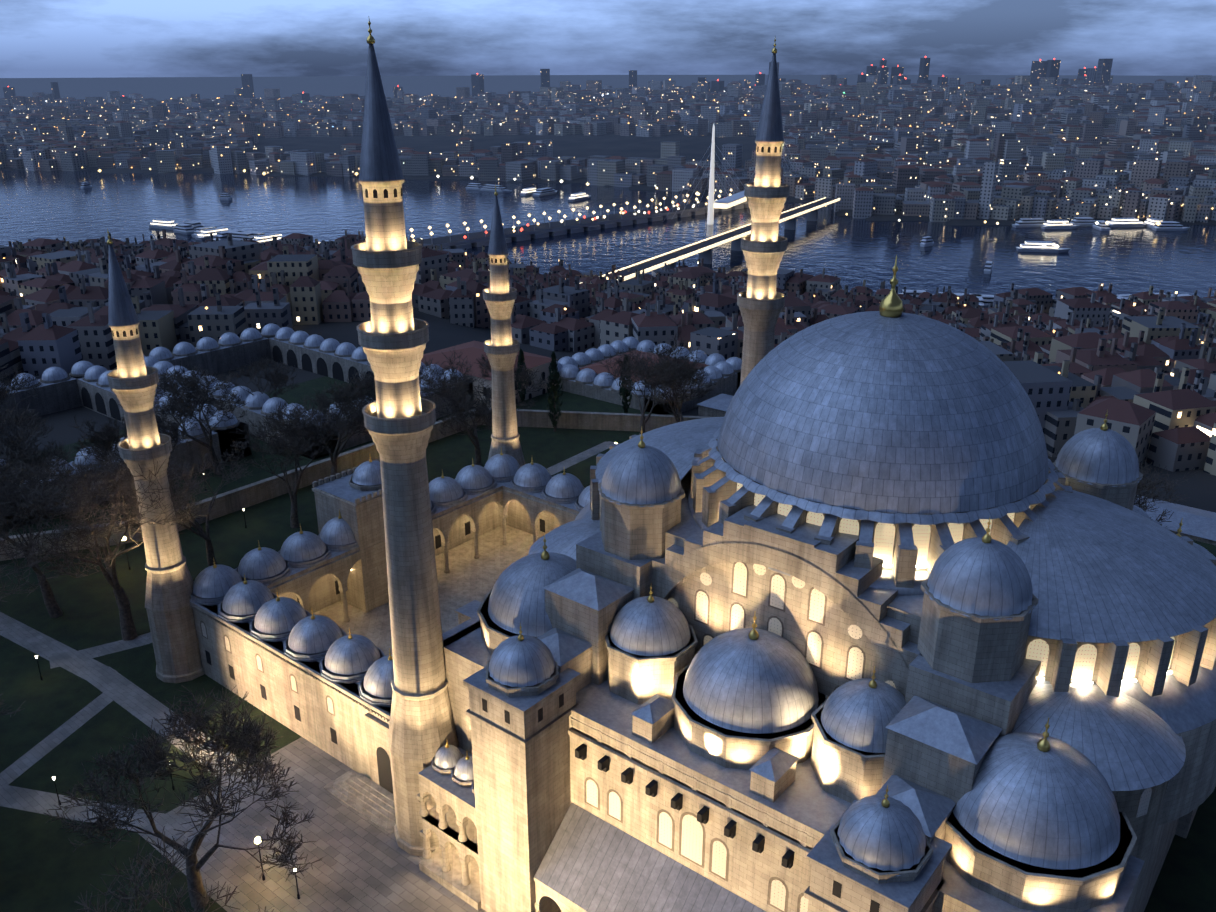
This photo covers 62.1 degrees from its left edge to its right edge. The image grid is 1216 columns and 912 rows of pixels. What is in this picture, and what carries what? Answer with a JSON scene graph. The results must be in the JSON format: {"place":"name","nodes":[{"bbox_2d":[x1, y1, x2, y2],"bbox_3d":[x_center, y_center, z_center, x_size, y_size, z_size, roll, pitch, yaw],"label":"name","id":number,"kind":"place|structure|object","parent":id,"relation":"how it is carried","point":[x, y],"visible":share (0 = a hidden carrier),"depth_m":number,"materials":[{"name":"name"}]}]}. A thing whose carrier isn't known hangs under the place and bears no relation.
{"place":"outdoors","nodes":[
{"label":"outdoors","id":0,"kind":"place"},
{"bbox_2d":[0,352,1215,911],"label":"ground","id":1,"kind":"structure","parent":0,"point":[100,688],"depth_m":116.45,"materials":[{"name":"green plant"}]},
{"bbox_2d":[0,693,25,716],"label":"bare tree","id":2,"kind":"object","parent":1,"relation":"on","point":[4,712],"visible":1,"depth_m":99.43,"materials":[{"name":"brown plant"}]},
{"bbox_2d":[0,364,43,420],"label":"bare tree","id":3,"kind":"object","parent":1,"relation":"on","point":[17,384],"visible":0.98,"depth_m":186.13,"materials":[{"name":"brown plant"}]},
{"bbox_2d":[0,523,58,630],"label":"bare tree","id":4,"kind":"object","parent":1,"relation":"on","point":[29,565],"visible":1,"depth_m":115.04,"materials":[{"name":"brown plant"}]},
{"bbox_2d":[0,395,78,535],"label":"bare tree","id":5,"kind":"object","parent":1,"relation":"on","point":[24,456],"visible":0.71,"depth_m":156.83,"materials":[{"name":"brown plant"}]},
{"bbox_2d":[0,445,119,617],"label":"bare tree","id":6,"kind":"object","parent":1,"relation":"on","point":[9,496],"visible":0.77,"depth_m":133.74,"materials":[{"name":"brown plant"}]},
{"bbox_2d":[0,447,210,640],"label":"bare tree","id":7,"kind":"object","parent":1,"relation":"on","point":[124,482],"visible":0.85,"depth_m":124.05,"materials":[{"name":"brown plant"}]},
{"bbox_2d":[71,379,233,464],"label":"bare tree","id":8,"kind":"object","parent":1,"relation":"on","point":[107,435],"visible":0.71,"depth_m":168.10,"materials":[{"name":"brown plant"}]},
{"bbox_2d":[72,826,273,911],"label":"bare tree","id":9,"kind":"object","parent":1,"relation":"on","point":[136,890],"visible":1,"depth_m":77.49,"materials":[{"name":"brown plant"}]},
{"bbox_2d":[44,685,322,908],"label":"bare tree","id":10,"kind":"object","parent":1,"relation":"on","point":[242,739],"visible":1,"depth_m":88.64,"materials":[{"name":"brown plant"}]},
{"bbox_2d":[119,452,252,566],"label":"bare tree","id":11,"kind":"object","parent":1,"relation":"on","point":[200,532],"visible":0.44,"depth_m":154.12,"materials":[{"name":"brown plant"}]},
{"bbox_2d":[154,364,248,474],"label":"bare tree","id":12,"kind":"object","parent":1,"relation":"on","point":[193,383],"visible":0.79,"depth_m":182.88,"materials":[{"name":"brown plant"}]},
{"bbox_2d":[219,354,300,397],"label":"bare tree","id":13,"kind":"object","parent":1,"relation":"on","point":[277,377],"visible":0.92,"depth_m":213.07,"materials":[{"name":"brown plant"}]},
{"bbox_2d":[220,395,347,527],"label":"bare tree","id":14,"kind":"object","parent":1,"relation":"on","point":[280,446],"visible":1,"depth_m":166.73,"materials":[{"name":"brown plant"}]},
{"bbox_2d":[35,442,616,898],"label":"lamp posts","id":15,"kind":"object","parent":1,"relation":"on","point":[169,764],"visible":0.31,"depth_m":105.90,"materials":[{"name":"black metal"}]},
{"bbox_2d":[279,368,375,478],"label":"bare tree","id":16,"kind":"object","parent":1,"relation":"on","point":[354,395],"visible":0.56,"depth_m":184.85,"materials":[{"name":"brown plant"}]},
{"bbox_2d":[419,349,491,465],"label":"bare tree","id":17,"kind":"object","parent":1,"relation":"on","point":[481,409],"visible":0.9,"depth_m":187.31,"materials":[{"name":"brown plant"}]},
{"bbox_2d":[435,354,548,413],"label":"bare tree","id":18,"kind":"object","parent":1,"relation":"on","point":[485,366],"visible":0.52,"depth_m":210.19,"materials":[{"name":"brown plant"}]},
{"bbox_2d":[516,348,528,402],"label":"cypress","id":19,"kind":"object","parent":1,"relation":"on","point":[521,359],"visible":0.62,"depth_m":230.72,"materials":[{"name":"green plant"}]},
{"bbox_2d":[546,352,562,431],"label":"cypress","id":20,"kind":"object","parent":1,"relation":"on","point":[554,376],"visible":0.98,"depth_m":213.11,"materials":[{"name":"green plant"}]},
{"bbox_2d":[619,355,632,412],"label":"cypress","id":21,"kind":"object","parent":1,"relation":"on","point":[624,392],"visible":0.52,"depth_m":223.20,"materials":[{"name":"green plant"}]},
{"bbox_2d":[596,347,673,434],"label":"bare tree","id":22,"kind":"object","parent":1,"relation":"on","point":[642,411],"visible":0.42,"depth_m":213.75,"materials":[{"name":"brown plant"}]},
{"bbox_2d":[107,19,1215,911],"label":"mosque","id":23,"kind":"structure","parent":1,"relation":"on","point":[887,607],"depth_m":82.73,"materials":[{"name":"stone"}]},
{"bbox_2d":[621,332,714,422],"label":"bare tree","id":24,"kind":"object","parent":1,"relation":"on","point":[678,370],"visible":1,"depth_m":196.06,"materials":[{"name":"brown plant"}]},
{"bbox_2d":[1048,449,1197,526],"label":"bare tree","id":25,"kind":"object","parent":1,"relation":"on","point":[1142,482],"visible":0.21,"depth_m":146.29,"materials":[{"name":"brown plant"}]},
{"bbox_2d":[0,170,1215,298],"bbox_3d":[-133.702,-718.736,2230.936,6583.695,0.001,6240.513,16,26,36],"label":"water","id":26,"kind":"structure","parent":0,"point":[851,251],"depth_m":838.79,"materials":[{"name":"blue liquid"}]},
{"bbox_2d":[81,182,1191,307],"bbox_3d":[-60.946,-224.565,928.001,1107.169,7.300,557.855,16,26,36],"label":"ferries","id":27,"kind":"object","parent":26,"relation":"on","point":[196,230],"visible":0.56,"depth_m":836.14,"materials":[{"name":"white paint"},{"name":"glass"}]},
{"bbox_2d":[52,166,1160,247],"bbox_3d":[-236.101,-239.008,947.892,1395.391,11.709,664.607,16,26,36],"label":"lights","id":28,"kind":"object","parent":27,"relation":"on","point":[1158,223],"visible":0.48,"depth_m":859.91},
{"bbox_2d":[0,131,1215,512],"bbox_3d":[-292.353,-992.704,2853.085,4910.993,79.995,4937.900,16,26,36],"label":"ground","id":29,"kind":"structure","parent":0,"point":[1198,487],"depth_m":895.47,"materials":[{"name":"green plant"}]},
{"bbox_2d":[0,58,1215,475],"bbox_3d":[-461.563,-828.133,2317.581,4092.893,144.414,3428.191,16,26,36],"label":"city buildings","id":30,"kind":"structure","parent":29,"relation":"on","point":[1138,368],"depth_m":902.99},
{"bbox_2d":[0,323,1215,544],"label":"domed complex buildings","id":31,"kind":"structure","parent":29,"relation":"on","point":[86,383],"depth_m":232.78,"materials":[{"name":"weathered stone"},{"name":"lead"},{"name":"tile"}]},
{"bbox_2d":[3,56,1212,373],"bbox_3d":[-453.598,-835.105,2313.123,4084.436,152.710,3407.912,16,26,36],"label":"city lights","id":32,"kind":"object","parent":29,"relation":"on","point":[613,92],"visible":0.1,"depth_m":1822.15},
{"bbox_2d":[411,124,839,283],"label":"golden horn bridges","id":33,"kind":"structure","parent":29,"relation":"on","point":[703,249],"depth_m":824.01,"materials":[{"name":"grey concrete"}]},
{"bbox_2d":[0,75,1215,99],"bbox_3d":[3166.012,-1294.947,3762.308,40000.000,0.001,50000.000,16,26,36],"label":"hills","id":34,"kind":"structure","parent":0,"point":[160,88],"depth_m":10623.32,"materials":[{"name":"grey"}]},
{"bbox_2d":[0,0,1215,77],"label":"sky","id":35,"kind":"structure","parent":0,"point":[39,38],"materials":[{"name":"blue"}]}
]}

